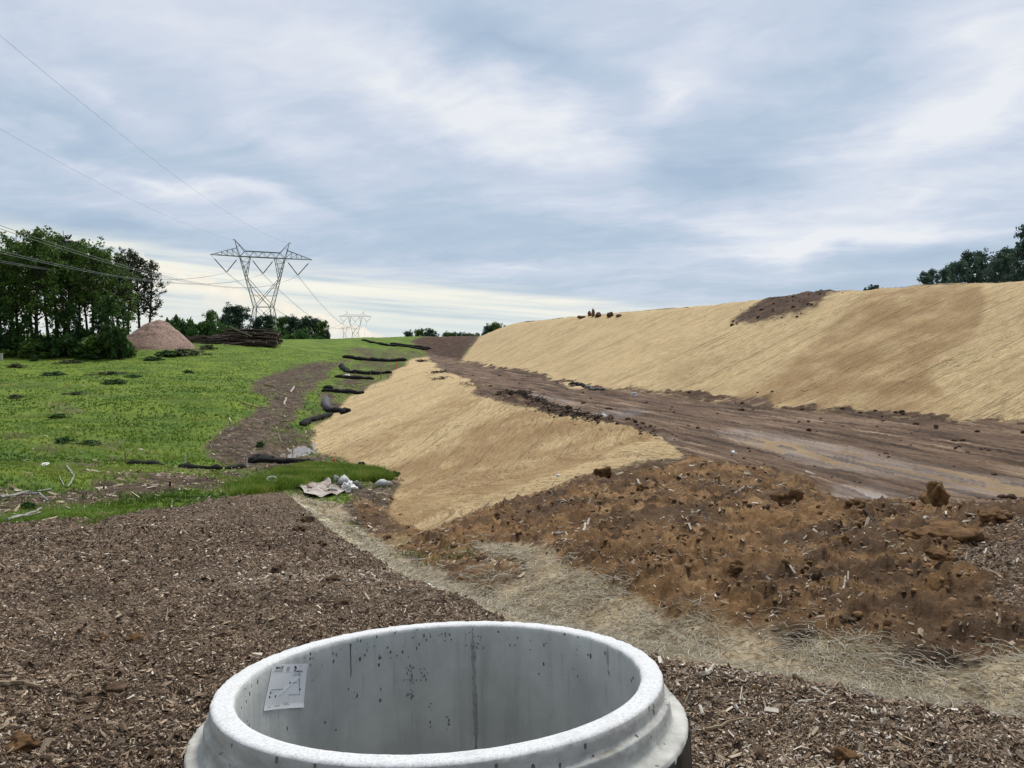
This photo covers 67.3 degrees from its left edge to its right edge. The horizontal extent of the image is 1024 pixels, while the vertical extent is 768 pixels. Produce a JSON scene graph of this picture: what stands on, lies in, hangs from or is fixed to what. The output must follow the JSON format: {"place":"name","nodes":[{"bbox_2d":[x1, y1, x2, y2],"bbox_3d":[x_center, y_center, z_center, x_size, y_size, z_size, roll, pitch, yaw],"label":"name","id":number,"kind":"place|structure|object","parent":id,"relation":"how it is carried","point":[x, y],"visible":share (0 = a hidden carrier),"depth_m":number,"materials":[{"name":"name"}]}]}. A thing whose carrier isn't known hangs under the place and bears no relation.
{"place":"outdoors","nodes":[
{"label":"outdoors","id":0,"kind":"place"},
{"bbox_2d":[0,316,573,525],"bbox_3d":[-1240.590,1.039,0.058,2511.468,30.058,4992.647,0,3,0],"label":"meadow","id":1,"kind":"structure","parent":0,"point":[322,347],"depth_m":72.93,"materials":[{"name":"green plant"}]},
{"bbox_2d":[0,306,15,356],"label":"broadleaf tree","id":2,"kind":"object","parent":1,"relation":"on","point":[7,315],"visible":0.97,"depth_m":125.81,"materials":[{"name":"green plant"}]},
{"bbox_2d":[0,242,33,339],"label":"broadleaf tree","id":3,"kind":"object","parent":1,"relation":"on","point":[3,285],"visible":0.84,"depth_m":127.31,"materials":[{"name":"green plant"}]},
{"bbox_2d":[0,231,42,338],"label":"broadleaf tree","id":4,"kind":"object","parent":1,"relation":"on","point":[18,274],"visible":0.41,"depth_m":129.90,"materials":[{"name":"green plant"}]},
{"bbox_2d":[12,314,33,345],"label":"broadleaf tree","id":5,"kind":"object","parent":1,"relation":"on","point":[24,324],"visible":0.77,"depth_m":127.26,"materials":[{"name":"green plant"}]},
{"bbox_2d":[0,337,54,357],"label":"bush","id":6,"kind":"object","parent":1,"relation":"on","point":[37,346],"visible":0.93,"depth_m":125.69,"materials":[{"name":"green plant"}]},
{"bbox_2d":[0,225,69,354],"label":"broadleaf tree","id":7,"kind":"object","parent":1,"relation":"on","point":[35,248],"visible":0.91,"depth_m":128.72,"materials":[{"name":"green plant"}]},
{"bbox_2d":[17,241,62,335],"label":"broadleaf tree","id":8,"kind":"object","parent":1,"relation":"on","point":[46,319],"visible":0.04,"depth_m":149.00,"materials":[{"name":"green plant"}]},
{"bbox_2d":[16,226,80,329],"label":"broadleaf tree","id":9,"kind":"object","parent":1,"relation":"on","point":[56,238],"visible":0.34,"depth_m":133.61,"materials":[{"name":"green plant"}]},
{"bbox_2d":[47,312,70,347],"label":"broadleaf tree","id":10,"kind":"object","parent":1,"relation":"on","point":[59,316],"visible":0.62,"depth_m":129.32,"materials":[{"name":"green plant"}]},
{"bbox_2d":[49,332,80,356],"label":"bush","id":11,"kind":"object","parent":1,"relation":"on","point":[68,342],"visible":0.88,"depth_m":126.61,"materials":[{"name":"green plant"}]},
{"bbox_2d":[52,232,81,329],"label":"broadleaf tree","id":12,"kind":"object","parent":1,"relation":"on","point":[65,242],"visible":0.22,"depth_m":136.84,"materials":[{"name":"green plant"}]},
{"bbox_2d":[57,303,87,340],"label":"broadleaf tree","id":13,"kind":"object","parent":1,"relation":"on","point":[70,312],"visible":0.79,"depth_m":129.14,"materials":[{"name":"green plant"}]},
{"bbox_2d":[49,239,103,326],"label":"broadleaf tree","id":14,"kind":"object","parent":1,"relation":"on","point":[75,244],"visible":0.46,"depth_m":133.92,"materials":[{"name":"green plant"}]},
{"bbox_2d":[62,236,122,330],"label":"broadleaf tree","id":15,"kind":"object","parent":1,"relation":"on","point":[92,296],"visible":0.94,"depth_m":132.31,"materials":[{"name":"green plant"}]},
{"bbox_2d":[86,304,108,337],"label":"broadleaf tree","id":16,"kind":"object","parent":1,"relation":"on","point":[97,325],"visible":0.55,"depth_m":130.28,"materials":[{"name":"green plant"}]},
{"bbox_2d":[74,331,132,357],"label":"bush","id":17,"kind":"object","parent":1,"relation":"on","point":[91,343],"visible":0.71,"depth_m":126.17,"materials":[{"name":"green plant"}]},
{"bbox_2d":[87,246,132,325],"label":"broadleaf tree","id":18,"kind":"object","parent":1,"relation":"on","point":[114,266],"visible":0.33,"depth_m":137.44,"materials":[{"name":"green plant"}]},
{"bbox_2d":[98,294,132,358],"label":"broadleaf tree","id":19,"kind":"object","parent":1,"relation":"on","point":[109,304],"visible":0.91,"depth_m":127.13,"materials":[{"name":"green plant"}]},
{"bbox_2d":[103,327,131,358],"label":"bush","id":20,"kind":"object","parent":1,"relation":"on","point":[122,346],"visible":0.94,"depth_m":127.33,"materials":[{"name":"green plant"}]},
{"bbox_2d":[104,252,133,324],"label":"broadleaf tree","id":21,"kind":"object","parent":1,"relation":"on","point":[121,258],"visible":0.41,"depth_m":141.11,"materials":[{"name":"green plant"}]},
{"bbox_2d":[111,263,141,331],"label":"broadleaf tree","id":22,"kind":"object","parent":1,"relation":"on","point":[131,318],"visible":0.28,"depth_m":149.56,"materials":[{"name":"green plant"}]},
{"bbox_2d":[113,246,153,334],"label":"broadleaf tree","id":23,"kind":"object","parent":1,"relation":"on","point":[129,255],"visible":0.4,"depth_m":156.90,"materials":[{"name":"green plant"}]},
{"bbox_2d":[127,252,155,328],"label":"broadleaf tree","id":24,"kind":"object","parent":1,"relation":"on","point":[140,261],"visible":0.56,"depth_m":157.91,"materials":[{"name":"green plant"}]},
{"bbox_2d":[127,459,163,464],"bbox_3d":[-17.292,3.757,36.335,0.383,0.557,1.928,2,4,33],"label":"filter sock","id":25,"kind":"object","parent":1,"relation":"on","point":[132,461],"visible":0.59,"depth_m":36.22,"materials":[{"name":"black fabric"}]},
{"bbox_2d":[133,258,171,322],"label":"broadleaf tree","id":26,"kind":"object","parent":1,"relation":"on","point":[151,265],"visible":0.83,"depth_m":159.19,"materials":[{"name":"green plant"}]},
{"bbox_2d":[127,319,195,349],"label":"gravel pile","id":27,"kind":"object","parent":1,"relation":"on","point":[159,334],"visible":0.91,"depth_m":144.83,"materials":[{"name":"beige gravel"}]},
{"bbox_2d":[153,350,184,356],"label":"weed clump","id":28,"kind":"object","parent":1,"relation":"on","point":[165,353],"visible":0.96,"depth_m":131.98,"materials":[{"name":"green plant"}]},
{"bbox_2d":[177,317,194,335],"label":"bush","id":29,"kind":"object","parent":1,"relation":"on","point":[183,327],"visible":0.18,"depth_m":227.05,"materials":[{"name":"green plant"}]},
{"bbox_2d":[168,348,211,355],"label":"weed clump","id":30,"kind":"object","parent":1,"relation":"on","point":[195,352],"visible":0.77,"depth_m":135.55,"materials":[{"name":"green plant"}]},
{"bbox_2d":[185,321,212,341],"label":"bush","id":31,"kind":"object","parent":1,"relation":"on","point":[197,329],"visible":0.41,"depth_m":220.00,"materials":[{"name":"green plant"}]},
{"bbox_2d":[178,463,222,469],"bbox_3d":[-15.342,4.117,37.854,2.065,0.609,0.729,-2,4,-27],"label":"filter sock","id":32,"kind":"object","parent":1,"relation":"on","point":[191,466],"visible":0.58,"depth_m":37.87,"materials":[{"name":"black fabric"}]},
{"bbox_2d":[201,320,218,335],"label":"bush","id":33,"kind":"object","parent":1,"relation":"on","point":[210,327],"visible":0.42,"depth_m":222.45,"materials":[{"name":"green plant"}]},
{"bbox_2d":[201,308,220,328],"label":"broadleaf tree","id":34,"kind":"object","parent":1,"relation":"on","point":[210,316],"visible":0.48,"depth_m":248.13,"materials":[{"name":"green plant"}]},
{"bbox_2d":[208,321,228,335],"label":"bush","id":35,"kind":"object","parent":1,"relation":"on","point":[219,325],"visible":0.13,"depth_m":220.18,"materials":[{"name":"green plant"}]},
{"bbox_2d":[0,460,473,566],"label":"sparse grass","id":36,"kind":"structure","parent":1,"relation":"on","point":[160,483],"depth_m":22.08,"materials":[{"name":"green plant"}]},
{"bbox_2d":[222,302,253,331],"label":"broadleaf tree","id":37,"kind":"object","parent":1,"relation":"on","point":[237,315],"visible":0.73,"depth_m":259.66,"materials":[{"name":"green plant"}]},
{"bbox_2d":[210,239,311,328],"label":"transmission pylon","id":38,"kind":"object","parent":1,"relation":"on","point":[248,279],"visible":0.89,"depth_m":268.02,"materials":[{"name":"metal"}]},
{"bbox_2d":[2,251,261,283],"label":"power line","id":39,"kind":"object","parent":38,"relation":"attached to","point":[105,273],"visible":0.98,"depth_m":119.70,"materials":[{"name":"grey metal"}]},
{"bbox_2d":[0,225,295,287],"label":"power line","id":40,"kind":"object","parent":38,"relation":"hanging from","point":[114,262],"visible":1,"depth_m":92.29,"materials":[{"name":"grey metal"}]},
{"bbox_2d":[260,312,276,331],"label":"broadleaf tree","id":41,"kind":"object","parent":1,"relation":"on","point":[267,320],"visible":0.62,"depth_m":260.32,"materials":[{"name":"green plant"}]},
{"bbox_2d":[270,315,288,333],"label":"broadleaf tree","id":42,"kind":"object","parent":1,"relation":"on","point":[281,323],"visible":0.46,"depth_m":256.32,"materials":[{"name":"green plant"}]},
{"bbox_2d":[284,314,300,334],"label":"broadleaf tree","id":43,"kind":"object","parent":1,"relation":"on","point":[292,320],"visible":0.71,"depth_m":253.66,"materials":[{"name":"green plant"}]},
{"bbox_2d":[291,326,313,338],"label":"bush","id":44,"kind":"object","parent":1,"relation":"on","point":[302,334],"visible":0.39,"depth_m":211.40,"materials":[{"name":"green plant"}]},
{"bbox_2d":[295,316,313,336],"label":"broadleaf tree","id":45,"kind":"object","parent":1,"relation":"on","point":[304,322],"visible":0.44,"depth_m":252.05,"materials":[{"name":"green plant"}]},
{"bbox_2d":[306,316,322,336],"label":"broadleaf tree","id":46,"kind":"object","parent":1,"relation":"on","point":[312,322],"visible":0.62,"depth_m":250.77,"materials":[{"name":"green plant"}]},
{"bbox_2d":[314,319,329,338],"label":"broadleaf tree","id":47,"kind":"object","parent":1,"relation":"on","point":[322,326],"visible":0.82,"depth_m":248.85,"materials":[{"name":"green plant"}]},
{"bbox_2d":[361,339,427,349],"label":"filter sock","id":48,"kind":"object","parent":1,"relation":"on","point":[384,344],"visible":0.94,"depth_m":201.14,"materials":[{"name":"black fabric"}]},
{"bbox_2d":[223,460,398,496],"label":"tall grass","id":49,"kind":"structure","parent":0,"point":[292,476],"depth_m":35.19,"materials":[{"name":"green plant"}]},
{"bbox_2d":[0,283,982,703],"bbox_3d":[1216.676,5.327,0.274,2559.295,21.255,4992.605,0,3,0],"label":"bare earth","id":50,"kind":"structure","parent":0,"point":[298,375],"depth_m":47.38,"materials":[{"name":"brown soil"}]},
{"bbox_2d":[248,457,312,463],"bbox_3d":[-13.139,4.460,44.028,3.869,0.696,0.980,0,3,-6],"label":"filter sock","id":51,"kind":"object","parent":50,"relation":"on","point":[273,460],"visible":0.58,"depth_m":43.80,"materials":[{"name":"black fabric"}]},
{"bbox_2d":[280,442,317,457],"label":"puddle","id":52,"kind":"object","parent":50,"relation":"on","point":[301,450],"visible":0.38,"depth_m":50.90,"materials":[{"name":"liquid"}]},
{"bbox_2d":[299,412,332,426],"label":"filter sock","id":53,"kind":"object","parent":50,"relation":"on","point":[305,422],"visible":0.78,"depth_m":70.02,"materials":[{"name":"black fabric"}]},
{"bbox_2d":[296,477,345,496],"bbox_3d":[-8.013,4.247,31.733,2.080,0.704,6.546,-1,3,-25],"label":"fabric sheet","id":54,"kind":"object","parent":50,"relation":"on","point":[317,490],"visible":0.79,"depth_m":31.59,"materials":[{"name":"white fabric"}]},
{"bbox_2d":[321,388,363,393],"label":"filter sock","id":55,"kind":"object","parent":50,"relation":"on","point":[345,391],"visible":0.71,"depth_m":90.61,"materials":[{"name":"black fabric"}]},
{"bbox_2d":[341,480,358,491],"bbox_3d":[-6.663,4.219,31.576,0.717,0.523,0.898,-1,3,-10],"label":"plastic sheeting","id":56,"kind":"object","parent":50,"relation":"on","point":[349,486],"visible":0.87,"depth_m":31.47,"materials":[{"name":"white plastic"}]},
{"bbox_2d":[335,374,373,379],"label":"filter sock","id":57,"kind":"object","parent":50,"relation":"on","point":[352,377],"visible":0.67,"depth_m":106.81,"materials":[{"name":"black fabric"}]},
{"bbox_2d":[338,363,391,374],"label":"filter sock","id":58,"kind":"object","parent":50,"relation":"on","point":[343,367],"visible":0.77,"depth_m":118.88,"materials":[{"name":"black fabric"}]},
{"bbox_2d":[342,355,406,361],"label":"filter sock","id":59,"kind":"object","parent":50,"relation":"on","point":[360,358],"visible":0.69,"depth_m":149.24,"materials":[{"name":"black fabric"}]},
{"bbox_2d":[353,460,1023,660],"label":"soil clods","id":60,"kind":"object","parent":50,"relation":"on","point":[785,559],"visible":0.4,"depth_m":11.79,"materials":[{"name":"brown soil"}]},
{"bbox_2d":[916,270,933,284],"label":"broadleaf tree","id":61,"kind":"object","parent":50,"relation":"on","point":[926,280],"visible":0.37,"depth_m":148.90,"materials":[{"name":"green plant"}]},
{"bbox_2d":[935,267,950,283],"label":"broadleaf tree","id":62,"kind":"object","parent":50,"relation":"on","point":[944,274],"visible":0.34,"depth_m":160.14,"materials":[{"name":"green plant"}]},
{"bbox_2d":[946,259,971,282],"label":"broadleaf tree","id":63,"kind":"object","parent":50,"relation":"on","point":[956,267],"visible":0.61,"depth_m":148.66,"materials":[{"name":"green plant"}]},
{"bbox_2d":[954,249,990,282],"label":"broadleaf tree","id":64,"kind":"object","parent":50,"relation":"on","point":[968,257],"visible":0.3,"depth_m":154.60,"materials":[{"name":"green plant"}]},
{"bbox_2d":[967,256,987,282],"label":"broadleaf tree","id":65,"kind":"object","parent":50,"relation":"on","point":[982,265],"visible":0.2,"depth_m":159.97,"materials":[{"name":"green plant"}]},
{"bbox_2d":[971,247,990,281],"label":"broadleaf tree","id":66,"kind":"object","parent":50,"relation":"on","point":[983,255],"visible":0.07,"depth_m":166.28,"materials":[{"name":"green plant"}]},
{"bbox_2d":[982,257,1007,282],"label":"broadleaf tree","id":67,"kind":"object","parent":50,"relation":"on","point":[996,266],"visible":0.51,"depth_m":148.43,"materials":[{"name":"green plant"}]},
{"bbox_2d":[986,250,1015,282],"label":"broadleaf tree","id":68,"kind":"object","parent":50,"relation":"on","point":[1006,262],"visible":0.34,"depth_m":154.35,"materials":[{"name":"green plant"}]},
{"bbox_2d":[1005,237,1023,281],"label":"broadleaf tree","id":69,"kind":"object","parent":50,"relation":"on","point":[1018,251],"visible":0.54,"depth_m":148.74,"materials":[{"name":"green plant"}]},
{"bbox_2d":[1007,224,1023,280],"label":"broadleaf tree","id":70,"kind":"object","parent":50,"relation":"on","point":[1020,235],"visible":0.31,"depth_m":155.70,"materials":[{"name":"green plant"}]},
{"bbox_2d":[0,491,1023,767],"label":"wood chip ground","id":71,"kind":"structure","parent":0,"point":[208,605],"depth_m":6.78,"materials":[{"name":"brown wood"}]},
{"bbox_2d":[0,680,41,687],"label":"stick","id":72,"kind":"object","parent":71,"relation":"on","point":[6,683],"visible":1,"depth_m":4.83,"materials":[{"name":"beige wood"}]},
{"bbox_2d":[5,730,40,752],"bbox_3d":[-2.556,1.870,4.017,0.170,0.090,0.160,-3,4,-39],"label":"soil lump","id":73,"kind":"object","parent":71,"relation":"on","point":[21,742],"visible":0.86,"depth_m":3.98,"materials":[{"name":"brown soil"}]},
{"bbox_2d":[73,697,99,705],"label":"soil lump","id":74,"kind":"object","parent":71,"relation":"on","point":[88,700],"visible":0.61,"depth_m":4.62,"materials":[{"name":"soil"}]},
{"bbox_2d":[96,681,129,696],"bbox_3d":[-2.470,1.886,4.776,0.144,0.076,0.189,2,4,27],"label":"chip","id":75,"kind":"object","parent":71,"relation":"on","point":[114,687],"visible":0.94,"depth_m":4.75,"materials":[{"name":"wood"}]},
{"bbox_2d":[333,598,353,608],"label":"soil lump","id":76,"kind":"object","parent":71,"relation":"on","point":[338,602],"visible":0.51,"depth_m":7.45,"materials":[{"name":"soil"}]},
{"bbox_2d":[182,621,691,767],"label":"manhole ring","id":77,"kind":"object","parent":71,"relation":"on","point":[479,694],"visible":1,"depth_m":2.79,"materials":[{"name":"concrete"}]},
{"bbox_2d":[705,717,757,730],"bbox_3d":[1.268,1.956,4.444,0.356,0.040,0.029,-1,3,-21],"label":"stick","id":78,"kind":"object","parent":71,"relation":"on","point":[714,727],"visible":0.92,"depth_m":4.43,"materials":[{"name":"beige wood"}]},
{"bbox_2d":[755,748,768,762],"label":"soil lump","id":79,"kind":"object","parent":71,"relation":"on","point":[760,754],"visible":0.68,"depth_m":3.97,"materials":[{"name":"soil"}]},
{"bbox_2d":[832,745,860,764],"bbox_3d":[1.699,1.892,3.918,0.136,0.080,0.112,1,3,16],"label":"soil lump","id":80,"kind":"object","parent":71,"relation":"on","point":[840,755],"visible":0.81,"depth_m":3.89,"materials":[{"name":"brown soil"}]},
{"bbox_2d":[0,0,1023,338],"label":"sky","id":81,"kind":"structure","parent":0,"point":[457,166],"materials":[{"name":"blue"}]},
{"bbox_2d":[288,491,1023,719],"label":"swale","id":82,"kind":"structure","parent":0,"point":[783,624],"depth_m":7.40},
{"bbox_2d":[284,491,1023,716],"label":"swale straw","id":83,"kind":"object","parent":82,"relation":"on","point":[895,691],"visible":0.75,"depth_m":7.04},
{"bbox_2d":[310,281,1023,546],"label":"straw slope","id":84,"kind":"structure","parent":0,"point":[643,348],"depth_m":49.91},
{"bbox_2d":[310,298,1023,549],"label":"slope straw","id":85,"kind":"object","parent":84,"relation":"on","point":[638,437],"visible":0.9,"depth_m":32.19,"materials":[{"name":"beige plant"}]},
{"bbox_2d":[351,454,1023,655],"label":"soil ground","id":86,"kind":"structure","parent":0,"point":[933,604],"depth_m":11.61,"materials":[{"name":"brown soil"}]},
{"bbox_2d":[0,281,1023,713],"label":"wood slivers","id":87,"kind":"object","parent":86,"relation":"on","point":[748,617],"visible":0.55,"depth_m":15.04,"materials":[{"name":"brown wood"}]},
{"bbox_2d":[592,466,614,478],"bbox_3d":[2.890,2.812,24.416,0.755,0.442,0.491,1,3,18],"label":"soil lump","id":88,"kind":"object","parent":86,"relation":"on","point":[606,472],"visible":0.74,"depth_m":24.25,"materials":[{"name":"brown soil"}]},
{"bbox_2d":[727,559,744,573],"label":"soil lump","id":89,"kind":"object","parent":86,"relation":"on","point":[736,566],"visible":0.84,"depth_m":9.59,"materials":[{"name":"brown soil"}]},
{"bbox_2d":[769,489,803,506],"bbox_3d":[5.828,2.399,16.296,0.727,0.418,0.454,0,3,-2],"label":"soil lump","id":90,"kind":"object","parent":86,"relation":"on","point":[789,496],"visible":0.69,"depth_m":16.16,"materials":[{"name":"brown soil"}]},
{"bbox_2d":[842,498,865,508],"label":"soil lump","id":91,"kind":"object","parent":86,"relation":"on","point":[859,503],"visible":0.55,"depth_m":14.68,"materials":[{"name":"brown soil"}]},
{"bbox_2d":[886,526,911,535],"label":"soil lump","id":92,"kind":"object","parent":86,"relation":"on","point":[900,531],"visible":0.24,"depth_m":12.10,"materials":[{"name":"brown soil"}]},
{"bbox_2d":[919,480,949,506],"bbox_3d":[8.269,2.187,15.028,0.542,0.598,0.506,1,3,24],"label":"soil lump","id":93,"kind":"object","parent":86,"relation":"on","point":[935,494],"visible":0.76,"depth_m":14.92,"materials":[{"name":"soil"}]},
{"bbox_2d":[924,548,958,561],"bbox_3d":[4.906,1.956,8.801,0.240,0.124,0.365,-2,4,-33],"label":"soil lump","id":94,"kind":"object","parent":86,"relation":"on","point":[941,555],"visible":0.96,"depth_m":8.74,"materials":[{"name":"brown soil"}]},
{"bbox_2d":[903,520,989,542],"bbox_3d":[6.403,2.203,11.302,1.067,0.257,0.922,-3,4,-42],"label":"soil lump","id":95,"kind":"object","parent":86,"relation":"on","point":[954,530],"visible":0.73,"depth_m":11.13,"materials":[{"name":"brown soil"}]},
{"bbox_2d":[976,507,1007,524],"bbox_3d":[7.701,2.096,12.359,0.411,0.226,0.541,1,4,25],"label":"soil lump","id":96,"kind":"object","parent":86,"relation":"on","point":[993,515],"visible":0.96,"depth_m":12.23,"materials":[{"name":"brown soil"}]},
{"bbox_2d":[412,289,1023,504],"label":"dirt road","id":97,"kind":"structure","parent":0,"point":[1001,439],"depth_m":34.83,"materials":[{"name":"brown soil"}]},
{"bbox_2d":[491,388,533,395],"bbox_3d":[0.033,0.691,57.163,3.320,0.814,2.850,1,3,18],"label":"brush pile","id":98,"kind":"object","parent":97,"relation":"on","point":[512,392],"visible":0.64,"depth_m":56.74,"materials":[{"name":"brown plant"}]},
{"bbox_2d":[521,394,570,413],"bbox_3d":[1.780,1.069,49.176,1.807,0.769,12.780,0,3,-9],"label":"brush pile","id":99,"kind":"object","parent":97,"relation":"on","point":[538,398],"visible":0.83,"depth_m":47.38,"materials":[{"name":"brown plant"}]},
{"bbox_2d":[549,406,604,421],"bbox_3d":[3.675,1.632,40.466,1.744,0.799,4.562,-2,4,-30],"label":"brush pile","id":100,"kind":"object","parent":97,"relation":"on","point":[582,413],"visible":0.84,"depth_m":40.07,"materials":[{"name":"brown plant"}]},
{"bbox_2d":[472,289,1023,501],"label":"mud clods","id":101,"kind":"object","parent":97,"relation":"on","point":[1010,496],"visible":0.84,"depth_m":38.76,"materials":[{"name":"brown soil"}]},
{"bbox_2d":[841,484,890,498],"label":"puddle","id":102,"kind":"object","parent":97,"relation":"on","point":[872,494],"visible":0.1,"depth_m":20.68,"materials":[{"name":"liquid"}]},
{"bbox_2d":[718,431,1023,496],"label":"puddle","id":103,"kind":"object","parent":97,"relation":"on","point":[1017,491],"visible":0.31,"depth_m":24.55,"materials":[{"name":"liquid"}]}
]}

